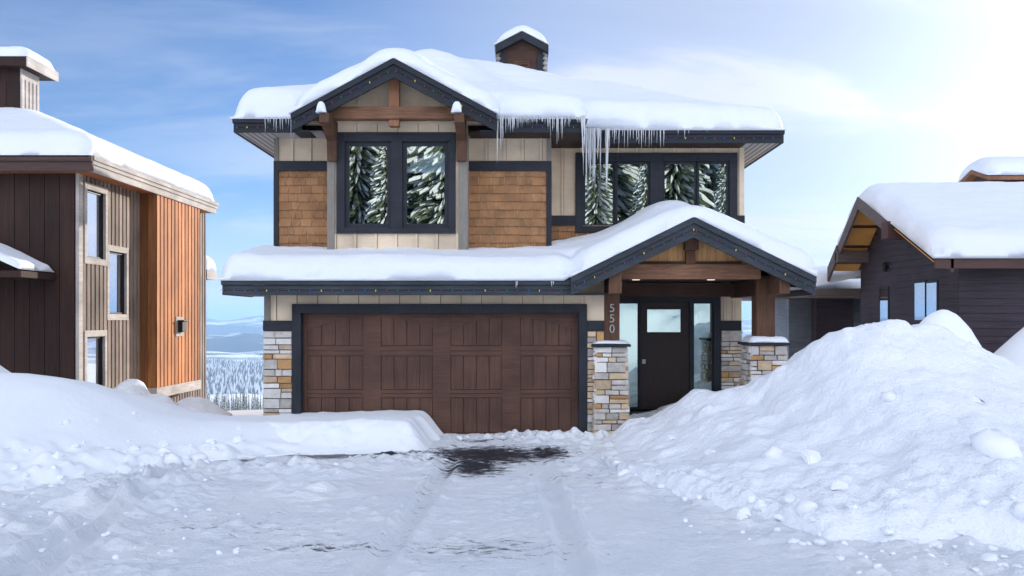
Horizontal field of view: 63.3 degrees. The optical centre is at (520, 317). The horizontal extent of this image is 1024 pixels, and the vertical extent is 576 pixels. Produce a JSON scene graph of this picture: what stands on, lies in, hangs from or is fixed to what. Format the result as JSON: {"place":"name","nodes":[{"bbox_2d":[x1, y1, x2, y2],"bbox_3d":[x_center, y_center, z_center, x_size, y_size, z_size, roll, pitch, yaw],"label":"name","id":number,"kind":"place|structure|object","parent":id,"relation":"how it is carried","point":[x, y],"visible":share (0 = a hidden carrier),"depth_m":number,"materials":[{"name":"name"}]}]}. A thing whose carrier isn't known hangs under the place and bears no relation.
{"place":"outdoors","nodes":[
{"label":"outdoors","id":0,"kind":"place"},
{"bbox_2d":[0,46,53,69],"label":"roof snow","id":1,"kind":"structure","parent":0,"point":[15,51],"depth_m":19.25,"materials":[{"name":"white snow"}]},
{"bbox_2d":[206,351,652,415],"bbox_3d":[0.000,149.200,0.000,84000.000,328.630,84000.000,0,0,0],"label":"snowy ground","id":2,"kind":"structure","parent":0,"point":[226,356],"depth_m":3284.83,"materials":[{"name":"white snow"}]},
{"bbox_2d":[0,56,218,402],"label":"house","id":3,"kind":"structure","parent":2,"relation":"on","point":[116,297],"depth_m":17.68,"materials":[{"name":"brown wood"}]},
{"bbox_2d":[0,243,53,271],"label":"roof snow","id":4,"kind":"structure","parent":3,"relation":"on","point":[14,258],"depth_m":15.85,"materials":[{"name":"white snow"}]},
{"bbox_2d":[83,330,106,386],"bbox_3d":[-8.860,0.954,17.231,0.120,1.400,0.902,0,0,0],"label":"window","id":5,"kind":"structure","parent":3,"relation":"in","point":[92,339],"depth_m":17.34,"materials":[{"name":"blue glass"}]},
{"bbox_2d":[83,182,107,265],"bbox_3d":[-8.860,-1.930,17.244,0.120,1.653,0.929,0,0,0],"label":"window","id":6,"kind":"structure","parent":3,"relation":"in","point":[95,205],"depth_m":17.34,"materials":[{"name":"glass"}]},
{"bbox_2d":[0,107,214,201],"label":"roof snow","id":7,"kind":"structure","parent":3,"relation":"on","point":[29,132],"depth_m":16.97,"materials":[{"name":"white snow"}]},
{"bbox_2d":[107,245,128,319],"bbox_3d":[-8.860,-0.762,18.169,0.120,1.616,0.954,0,0,0],"label":"window","id":8,"kind":"structure","parent":3,"relation":"in","point":[118,263],"depth_m":18.33,"materials":[{"name":"glass"}]},
{"bbox_2d":[206,255,215,270],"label":"roof snow","id":9,"kind":"structure","parent":3,"relation":"on","point":[210,264],"depth_m":23.77,"materials":[{"name":"white snow"}]},
{"bbox_2d":[113,379,232,415],"bbox_3d":[-7.500,1.806,17.500,3.800,1.088,3.800,0,0,0],"label":"snow heap","id":10,"kind":"object","parent":2,"relation":"on","point":[139,387],"visible":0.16,"depth_m":17.33,"materials":[{"name":"white snow"}]},
{"bbox_2d":[0,365,347,491],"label":"snow bank","id":11,"kind":"structure","parent":2,"relation":"on","point":[35,409],"depth_m":11.90,"materials":[{"name":"white snow"}]},
{"bbox_2d":[12,465,18,470],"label":"snow clod","id":12,"kind":"object","parent":11,"relation":"on","point":[15,467],"visible":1,"depth_m":10.27,"materials":[{"name":"white snow"}]},
{"bbox_2d":[22,448,30,452],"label":"snow clod","id":13,"kind":"object","parent":11,"relation":"on","point":[26,450],"visible":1,"depth_m":10.67,"materials":[{"name":"white snow"}]},
{"bbox_2d":[52,451,64,458],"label":"snow clod","id":14,"kind":"object","parent":11,"relation":"on","point":[57,455],"visible":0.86,"depth_m":10.67,"materials":[{"name":"white snow"}]},
{"bbox_2d":[57,474,65,480],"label":"snow clod","id":15,"kind":"object","parent":11,"relation":"on","point":[60,477],"visible":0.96,"depth_m":10.27,"materials":[{"name":"white snow"}]},
{"bbox_2d":[70,443,80,447],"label":"snow clod","id":16,"kind":"object","parent":11,"relation":"on","point":[76,445],"visible":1,"depth_m":11.10,"materials":[{"name":"white snow"}]},
{"bbox_2d":[129,444,140,450],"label":"snow clod","id":17,"kind":"object","parent":11,"relation":"on","point":[134,447],"visible":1,"depth_m":11.53,"materials":[{"name":"white snow"}]},
{"bbox_2d":[158,440,168,446],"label":"snow clod","id":18,"kind":"object","parent":11,"relation":"on","point":[162,443],"visible":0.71,"depth_m":11.88,"materials":[{"name":"white snow"}]},
{"bbox_2d":[159,447,171,453],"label":"snow clod","id":19,"kind":"object","parent":11,"relation":"on","point":[163,450],"visible":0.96,"depth_m":11.63,"materials":[{"name":"white snow"}]},
{"bbox_2d":[181,455,190,459],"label":"snow clod","id":20,"kind":"object","parent":11,"relation":"on","point":[184,457],"visible":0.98,"depth_m":11.64,"materials":[{"name":"white snow"}]},
{"bbox_2d":[205,438,216,442],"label":"snow clod","id":21,"kind":"object","parent":11,"relation":"on","point":[209,440],"visible":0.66,"depth_m":12.35,"materials":[{"name":"white snow"}]},
{"bbox_2d":[232,436,243,443],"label":"snow clod","id":22,"kind":"object","parent":11,"relation":"on","point":[238,439],"visible":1,"depth_m":12.60,"materials":[{"name":"white snow"}]},
{"bbox_2d":[206,357,262,394],"bbox_3d":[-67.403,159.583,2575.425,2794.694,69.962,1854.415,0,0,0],"label":"forest","id":23,"kind":"object","parent":2,"relation":"on","point":[220,374],"visible":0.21,"depth_m":2027.56,"materials":[{"name":"white plant"}]},
{"bbox_2d":[234,410,443,454],"bbox_3d":[-3.520,1.980,13.540,5.160,0.741,2.280,0,0,0],"label":"snow drift","id":24,"kind":"object","parent":2,"relation":"on","point":[361,432],"visible":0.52,"depth_m":13.17,"materials":[{"name":"white snow"}]},
{"bbox_2d":[221,32,816,433],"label":"house","id":25,"kind":"structure","parent":2,"relation":"on","point":[393,158],"depth_m":14.94,"materials":[{"name":"beige wood"}]},
{"bbox_2d":[315,101,326,113],"bbox_3d":[-3.458,-3.655,14.400,0.180,0.193,0.120,0,0,0],"label":"snow patch","id":26,"kind":"object","parent":25,"relation":"on","point":[321,108],"visible":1,"depth_m":14.35,"materials":[{"name":"white snow"}]},
{"bbox_2d":[222,289,561,291],"bbox_3d":[-2.130,-0.464,14.092,5.940,0.042,0.027,0,0,0],"label":"light string","id":27,"kind":"object","parent":25,"relation":"attached to","point":[397,290],"visible":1,"depth_m":14.09,"materials":[{"name":"multicoloured plastic"}]},
{"bbox_2d":[292,69,494,122],"bbox_3d":[-2.220,-3.868,14.482,3.544,0.951,0.027,0,0,0],"label":"light string","id":28,"kind":"object","parent":25,"relation":"attached to","point":[405,75],"visible":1,"depth_m":14.48,"materials":[{"name":"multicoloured plastic"}]},
{"bbox_2d":[336,132,455,233],"bbox_3d":[-2.265,-2.451,15.125,2.160,1.835,0.150,0,0,0],"label":"window","id":29,"kind":"structure","parent":25,"relation":"in","point":[387,182],"depth_m":15.09,"materials":[{"name":"black glass"}]},
{"bbox_2d":[303,313,577,433],"bbox_3d":[-1.421,1.006,14.755,4.866,2.187,0.070,0,0,0],"label":"garage door","id":30,"kind":"structure","parent":25,"relation":"in","point":[481,373],"depth_m":14.74,"materials":[{"name":"brown wood"}]},
{"bbox_2d":[451,101,461,113],"bbox_3d":[-1.120,-3.655,14.400,0.180,0.193,0.120,0,0,0],"label":"snow patch","id":31,"kind":"object","parent":25,"relation":"on","point":[456,107],"visible":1,"depth_m":14.35,"materials":[{"name":"white snow"}]},
{"bbox_2d":[496,119,498,155],"bbox_3d":[-0.422,-3.215,14.940,0.044,0.851,0.050,0,0,0],"label":"icicle","id":32,"kind":"object","parent":25,"relation":"hanging from","point":[497,135],"visible":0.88,"depth_m":14.92,"materials":[{"name":"white"}]},
{"bbox_2d":[499,115,501,144],"bbox_3d":[-0.370,-3.330,14.940,0.045,0.620,0.052,0,0,0],"label":"icicle","id":33,"kind":"object","parent":25,"relation":"hanging from","point":[500,117],"visible":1,"depth_m":14.93,"materials":[{"name":"white"}]},
{"bbox_2d":[230,48,785,129],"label":"roof snow","id":34,"kind":"structure","parent":25,"relation":"on","point":[507,90],"depth_m":15.85,"materials":[{"name":"white snow"}]},
{"bbox_2d":[218,200,817,280],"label":"roof snow","id":35,"kind":"structure","parent":25,"relation":"on","point":[561,260],"depth_m":14.11,"materials":[{"name":"white snow"}]},
{"bbox_2d":[494,25,548,59],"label":"roof snow","id":36,"kind":"structure","parent":25,"relation":"on","point":[530,31],"depth_m":19.38,"materials":[{"name":"white snow"}]},
{"bbox_2d":[581,115,583,153],"bbox_3d":[1.101,-3.265,14.940,0.047,0.751,0.051,0,0,0],"label":"icicle","id":37,"kind":"object","parent":25,"relation":"hanging from","point":[582,123],"visible":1,"depth_m":14.93,"materials":[{"name":"white"}]},
{"bbox_2d":[583,137,583,175],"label":"icicle","id":38,"kind":"object","parent":25,"relation":"hanging from","point":[583,156],"visible":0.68,"depth_m":15.80,"materials":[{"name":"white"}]},
{"bbox_2d":[583,115,584,145],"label":"icicle","id":39,"kind":"object","parent":25,"relation":"hanging from","point":[584,128],"visible":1,"depth_m":14.93,"materials":[{"name":"white"}]},
{"bbox_2d":[585,128,587,181],"bbox_3d":[1.239,-3.082,15.781,0.050,1.038,0.055,0,0,0],"label":"icicle","id":40,"kind":"object","parent":25,"relation":"hanging from","point":[586,137],"visible":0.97,"depth_m":15.77,"materials":[{"name":"white"}]},
{"bbox_2d":[588,128,588,162],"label":"icicle","id":41,"kind":"object","parent":25,"relation":"hanging from","point":[588,145],"visible":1,"depth_m":15.78,"materials":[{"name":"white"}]},
{"bbox_2d":[589,128,590,161],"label":"icicle","id":42,"kind":"object","parent":25,"relation":"hanging from","point":[590,143],"visible":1,"depth_m":15.77,"materials":[{"name":"white"}]},
{"bbox_2d":[591,128,592,157],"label":"icicle","id":43,"kind":"object","parent":25,"relation":"hanging from","point":[591,141],"visible":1,"depth_m":15.78,"materials":[{"name":"white"}]},
{"bbox_2d":[592,128,593,164],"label":"icicle","id":44,"kind":"object","parent":25,"relation":"hanging from","point":[593,144],"visible":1,"depth_m":15.77,"materials":[{"name":"white"}]},
{"bbox_2d":[594,128,594,173],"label":"icicle","id":45,"kind":"object","parent":25,"relation":"hanging from","point":[594,150],"visible":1,"depth_m":15.76,"materials":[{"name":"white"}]},
{"bbox_2d":[596,128,599,155],"bbox_3d":[1.467,-3.307,15.785,0.064,0.587,0.074,0,0,0],"label":"icicle","id":46,"kind":"object","parent":25,"relation":"hanging from","point":[598,132],"visible":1,"depth_m":15.77,"materials":[{"name":"white"}]},
{"bbox_2d":[599,129,600,168],"bbox_3d":[1.515,-3.127,15.852,0.039,0.946,0.045,0,0,0],"label":"icicle","id":47,"kind":"object","parent":25,"relation":"hanging from","point":[600,148],"visible":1,"depth_m":15.83,"materials":[{"name":"white"}]},
{"bbox_2d":[605,129,605,168],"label":"icicle","id":48,"kind":"object","parent":25,"relation":"hanging from","point":[605,148],"visible":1,"depth_m":15.81,"materials":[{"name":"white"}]},
{"bbox_2d":[606,128,608,191],"bbox_3d":[1.639,-2.991,15.792,0.058,1.219,0.067,0,0,0],"label":"icicle","id":49,"kind":"object","parent":25,"relation":"hanging from","point":[607,130],"visible":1,"depth_m":15.77,"materials":[{"name":"white"}]},
{"bbox_2d":[607,133,608,179],"bbox_3d":[1.656,-3.001,15.837,0.050,1.200,0.058,0,0,0],"label":"icicle","id":50,"kind":"object","parent":25,"relation":"hanging from","point":[607,159],"visible":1,"depth_m":15.83,"materials":[{"name":"white"}]},
{"bbox_2d":[592,340,629,343],"bbox_3d":[1.570,0.417,14.710,0.640,0.060,0.580,0,0,0],"label":"snow patch","id":51,"kind":"object","parent":25,"relation":"on","point":[612,342],"visible":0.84,"depth_m":14.44,"materials":[{"name":"white snow"}]},
{"bbox_2d":[575,153,737,232],"bbox_3d":[2.684,-2.485,16.525,3.211,1.580,0.150,0,0,0],"label":"window","id":52,"kind":"structure","parent":25,"relation":"in","point":[636,181],"depth_m":16.51,"materials":[{"name":"black glass"}]},
{"bbox_2d":[641,302,688,408],"bbox_3d":[2.862,0.749,16.495,0.952,2.122,0.110,0,0,0],"label":"front door","id":53,"kind":"structure","parent":25,"relation":"in","point":[664,325],"depth_m":16.50,"materials":[{"name":"brown wood"}]},
{"bbox_2d":[596,137,782,138],"bbox_3d":[3.125,-3.439,15.882,3.750,0.042,0.027,0,0,0],"label":"light string","id":54,"kind":"object","parent":25,"relation":"attached to","point":[696,137],"visible":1,"depth_m":15.88,"materials":[{"name":"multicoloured plastic"}]},
{"bbox_2d":[573,228,815,289],"bbox_3d":[2.909,-0.989,13.981,4.102,1.038,0.027,0,0,0],"label":"light string","id":55,"kind":"object","parent":25,"relation":"attached to","point":[706,236],"visible":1,"depth_m":13.98,"materials":[{"name":"multicoloured plastic"}]},
{"bbox_2d":[740,335,789,342],"bbox_3d":[4.350,0.372,14.860,0.700,0.113,0.680,0,0,0],"label":"snow patch","id":56,"kind":"object","parent":25,"relation":"on","point":[761,339],"visible":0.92,"depth_m":14.55,"materials":[{"name":"white snow"}]},
{"bbox_2d":[590,319,1023,550],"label":"snow pile","id":57,"kind":"object","parent":2,"relation":"on","point":[904,456],"visible":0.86,"depth_m":9.90,"materials":[{"name":"white snow"}]},
{"bbox_2d":[613,460,619,465],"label":"snow clod","id":58,"kind":"object","parent":57,"relation":"on","point":[615,462],"visible":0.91,"depth_m":11.18,"materials":[{"name":"white snow"}]},
{"bbox_2d":[667,436,674,441],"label":"snow clod","id":59,"kind":"object","parent":57,"relation":"on","point":[670,438],"visible":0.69,"depth_m":12.14,"materials":[{"name":"white snow"}]},
{"bbox_2d":[703,449,715,455],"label":"snow clod","id":60,"kind":"object","parent":57,"relation":"on","point":[708,452],"visible":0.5,"depth_m":10.84,"materials":[{"name":"white snow"}]},
{"bbox_2d":[747,495,755,503],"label":"snow clod","id":61,"kind":"object","parent":57,"relation":"on","point":[751,499],"visible":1,"depth_m":8.64,"materials":[{"name":"white snow"}]},
{"bbox_2d":[753,499,766,511],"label":"snow clod","id":62,"kind":"object","parent":57,"relation":"on","point":[759,504],"visible":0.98,"depth_m":8.53,"materials":[{"name":"white snow"}]},
{"bbox_2d":[761,446,782,456],"bbox_3d":[2.985,1.621,9.905,0.288,0.185,0.256,-14,-12,-40],"label":"snow clod","id":63,"kind":"object","parent":57,"relation":"on","point":[772,451],"visible":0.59,"depth_m":9.82,"materials":[{"name":"white snow"}]},
{"bbox_2d":[772,513,782,520],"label":"snow clod","id":64,"kind":"object","parent":57,"relation":"on","point":[778,516],"visible":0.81,"depth_m":8.22,"materials":[{"name":"white snow"}]},
{"bbox_2d":[783,494,793,503],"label":"snow clod","id":65,"kind":"object","parent":57,"relation":"on","point":[787,498],"visible":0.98,"depth_m":8.43,"materials":[{"name":"white snow"}]},
{"bbox_2d":[795,499,817,515],"bbox_3d":[2.766,1.844,8.057,0.218,0.180,0.172,0,0,20],"label":"snow clod","id":66,"kind":"object","parent":57,"relation":"on","point":[803,507],"visible":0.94,"depth_m":8.00,"materials":[{"name":"white snow"}]},
{"bbox_2d":[800,449,821,463],"bbox_3d":[3.434,1.623,9.636,0.384,0.156,0.444,23,27,29],"label":"snow clod","id":67,"kind":"object","parent":57,"relation":"on","point":[809,456],"visible":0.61,"depth_m":9.56,"materials":[{"name":"white snow"}]},
{"bbox_2d":[813,539,825,546],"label":"snow clod","id":68,"kind":"object","parent":57,"relation":"on","point":[820,542],"visible":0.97,"depth_m":7.51,"materials":[{"name":"white snow"}]},
{"bbox_2d":[831,480,849,490],"bbox_3d":[3.350,1.754,8.650,0.224,0.160,0.376,0,0,24],"label":"snow clod","id":69,"kind":"object","parent":57,"relation":"on","point":[837,485],"visible":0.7,"depth_m":8.53,"materials":[{"name":"white snow"}]},
{"bbox_2d":[847,503,858,507],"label":"snow clod","id":70,"kind":"object","parent":57,"relation":"on","point":[854,505],"visible":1,"depth_m":7.98,"materials":[{"name":"white snow"}]},
{"bbox_2d":[880,523,894,534],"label":"snow clod","id":71,"kind":"object","parent":57,"relation":"on","point":[887,530],"visible":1,"depth_m":7.62,"materials":[{"name":"white snow"}]},
{"bbox_2d":[880,391,896,401],"bbox_3d":[4.515,0.982,10.204,0.199,0.156,0.264,22,-10,36],"label":"snow clod","id":72,"kind":"object","parent":57,"relation":"on","point":[888,396],"visible":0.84,"depth_m":10.12,"materials":[{"name":"white snow"}]},
{"bbox_2d":[927,539,942,545],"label":"snow clod","id":73,"kind":"object","parent":57,"relation":"on","point":[935,543],"visible":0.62,"depth_m":7.51,"materials":[{"name":"white snow"}]},
{"bbox_2d":[949,517,955,523],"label":"snow clod","id":74,"kind":"object","parent":57,"relation":"on","point":[952,520],"visible":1,"depth_m":7.68,"materials":[{"name":"white snow"}]},
{"bbox_2d":[955,530,964,535],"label":"snow clod","id":75,"kind":"object","parent":57,"relation":"on","point":[960,532],"visible":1,"depth_m":7.60,"materials":[{"name":"white snow"}]},
{"bbox_2d":[965,394,985,405],"bbox_3d":[5.359,0.952,9.838,0.248,0.131,0.383,29,1,41],"label":"snow clod","id":76,"kind":"object","parent":57,"relation":"on","point":[974,398],"visible":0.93,"depth_m":9.84,"materials":[{"name":"white snow"}]},
{"bbox_2d":[975,499,989,506],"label":"snow clod","id":77,"kind":"object","parent":57,"relation":"on","point":[982,502],"visible":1,"depth_m":7.75,"materials":[{"name":"white snow"}]},
{"bbox_2d":[969,428,1022,459],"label":"snow clod","id":78,"kind":"object","parent":57,"relation":"on","point":[995,444],"visible":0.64,"depth_m":8.46,"materials":[{"name":"white snow"}]},
{"bbox_2d":[1009,494,1016,499],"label":"snow clod","id":79,"kind":"object","parent":57,"relation":"on","point":[1011,497],"visible":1,"depth_m":7.69,"materials":[{"name":"white snow"}]},
{"bbox_2d":[1010,502,1023,521],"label":"snow clod","id":80,"kind":"object","parent":57,"relation":"on","point":[1017,509],"visible":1,"depth_m":7.54,"materials":[{"name":"white snow"}]},
{"bbox_2d":[742,170,1023,360],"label":"house","id":81,"kind":"structure","parent":2,"relation":"on","point":[907,279],"depth_m":20.33,"materials":[{"name":"brown wood"}]},
{"bbox_2d":[814,266,860,287],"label":"roof snow","id":82,"kind":"structure","parent":81,"relation":"on","point":[851,283],"depth_m":24.73,"materials":[{"name":"white snow"}]},
{"bbox_2d":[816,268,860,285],"bbox_3d":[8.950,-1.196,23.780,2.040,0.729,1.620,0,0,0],"label":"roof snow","id":83,"kind":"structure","parent":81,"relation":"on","point":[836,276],"depth_m":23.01,"materials":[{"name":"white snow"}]},
{"bbox_2d":[879,286,889,321],"bbox_3d":[9.300,-0.335,21.241,0.060,0.933,0.566,0,0,0],"label":"window","id":84,"kind":"structure","parent":81,"relation":"in","point":[884,295],"depth_m":21.20,"materials":[{"name":"blue glass"}]},
{"bbox_2d":[913,280,926,321],"bbox_3d":[9.300,-0.387,19.332,0.060,0.963,0.625,0,0,0],"label":"window","id":85,"kind":"structure","parent":81,"relation":"in","point":[919,287],"depth_m":19.34,"materials":[{"name":"blue glass"}]},
{"bbox_2d":[837,181,1023,257],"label":"roof snow","id":86,"kind":"structure","parent":81,"relation":"on","point":[984,219],"depth_m":18.57,"materials":[{"name":"white snow"}]},
{"bbox_2d":[925,280,938,316],"bbox_3d":[9.300,-0.376,18.784,0.060,0.938,0.581,0,0,0],"label":"window","id":87,"kind":"structure","parent":81,"relation":"in","point":[931,306],"depth_m":18.78,"materials":[{"name":"blue glass"}]},
{"bbox_2d":[958,156,1023,181],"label":"roof snow","id":88,"kind":"structure","parent":81,"relation":"on","point":[1004,165],"depth_m":21.31,"materials":[{"name":"white snow"}]},
{"bbox_2d":[920,309,981,347],"bbox_3d":[7.560,1.101,14.810,7.920,2.498,5.220,0,0,0],"label":"snow pile","id":89,"kind":"object","parent":2,"relation":"on","point":[956,325],"visible":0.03,"depth_m":14.02,"materials":[{"name":"white snow"}]},
{"bbox_2d":[993,327,1023,366],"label":"snow pile","id":90,"kind":"object","parent":2,"relation":"on","point":[1011,349],"visible":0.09,"depth_m":15.41,"materials":[{"name":"white snow"}]},
{"bbox_2d":[206,329,751,352],"bbox_3d":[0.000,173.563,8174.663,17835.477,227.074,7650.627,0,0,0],"label":"hills","id":91,"kind":"structure","parent":0,"point":[240,342],"depth_m":7401.34,"materials":[{"name":"white snow"}]},
{"bbox_2d":[206,315,751,334],"bbox_3d":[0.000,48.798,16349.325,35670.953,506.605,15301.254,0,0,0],"label":"mountains","id":92,"kind":"structure","parent":0,"point":[252,324],"depth_m":14554.61,"materials":[{"name":"white snow"}]},
{"bbox_2d":[0,427,1023,575],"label":"driveway","id":93,"kind":"structure","parent":0,"point":[557,503],"depth_m":8.22,"materials":[{"name":"white snow"}]},
{"bbox_2d":[112,554,118,558],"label":"snow clod","id":94,"kind":"object","parent":93,"relation":"on","point":[115,556],"visible":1,"depth_m":7.08,"materials":[{"name":"white snow"}]},
{"bbox_2d":[163,452,182,465],"bbox_3d":[-4.750,1.945,11.364,0.245,0.201,0.281,19,-3,-19],"label":"snow clod","id":95,"kind":"object","parent":93,"relation":"on","point":[172,457],"visible":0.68,"depth_m":11.28,"materials":[{"name":"white snow"}]},
{"bbox_2d":[190,452,207,460],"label":"snow clod","id":96,"kind":"object","parent":93,"relation":"on","point":[198,455],"visible":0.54,"depth_m":11.77,"materials":[{"name":"white snow"}]},
{"bbox_2d":[617,468,630,475],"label":"snow clod","id":97,"kind":"object","parent":93,"relation":"on","point":[622,472],"visible":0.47,"depth_m":10.70,"materials":[{"name":"white snow"}]},
{"bbox_2d":[735,514,747,523],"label":"snow clod","id":98,"kind":"object","parent":93,"relation":"on","point":[740,516],"visible":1,"depth_m":8.27,"materials":[{"name":"white snow"}]},
{"bbox_2d":[736,508,751,516],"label":"snow clod","id":99,"kind":"object","parent":93,"relation":"on","point":[746,511],"visible":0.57,"depth_m":8.49,"materials":[{"name":"white snow"}]},
{"bbox_2d":[788,538,799,543],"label":"snow clod","id":100,"kind":"object","parent":93,"relation":"on","point":[793,540],"visible":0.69,"depth_m":7.51,"materials":[{"name":"white snow"}]},
{"bbox_2d":[873,563,881,568],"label":"snow clod","id":101,"kind":"object","parent":93,"relation":"on","point":[877,565],"visible":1,"depth_m":6.70,"materials":[{"name":"white snow"}]},
{"bbox_2d":[880,538,889,542],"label":"snow clod","id":102,"kind":"object","parent":93,"relation":"on","point":[883,540],"visible":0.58,"depth_m":7.54,"materials":[{"name":"white snow"}]},
{"bbox_2d":[911,538,922,543],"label":"snow clod","id":103,"kind":"object","parent":93,"relation":"on","point":[916,541],"visible":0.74,"depth_m":7.49,"materials":[{"name":"white snow"}]},
{"bbox_2d":[980,552,998,561],"bbox_3d":[3.968,2.051,7.051,0.191,0.100,0.138,-23,22,-21],"label":"snow clod","id":104,"kind":"object","parent":93,"relation":"on","point":[989,556],"visible":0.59,"depth_m":7.02,"materials":[{"name":"white snow"}]},
{"bbox_2d":[987,545,998,550],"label":"snow clod","id":105,"kind":"object","parent":93,"relation":"on","point":[992,547],"visible":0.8,"depth_m":7.35,"materials":[{"name":"white snow"}]},
{"bbox_2d":[1011,564,1022,567],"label":"snow clod","id":106,"kind":"object","parent":93,"relation":"on","point":[1018,565],"visible":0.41,"depth_m":6.80,"materials":[{"name":"white snow"}]},
{"bbox_2d":[0,0,1023,320],"label":"sky","id":107,"kind":"structure","parent":0,"point":[864,93],"materials":[{"name":"blue"}]}
]}

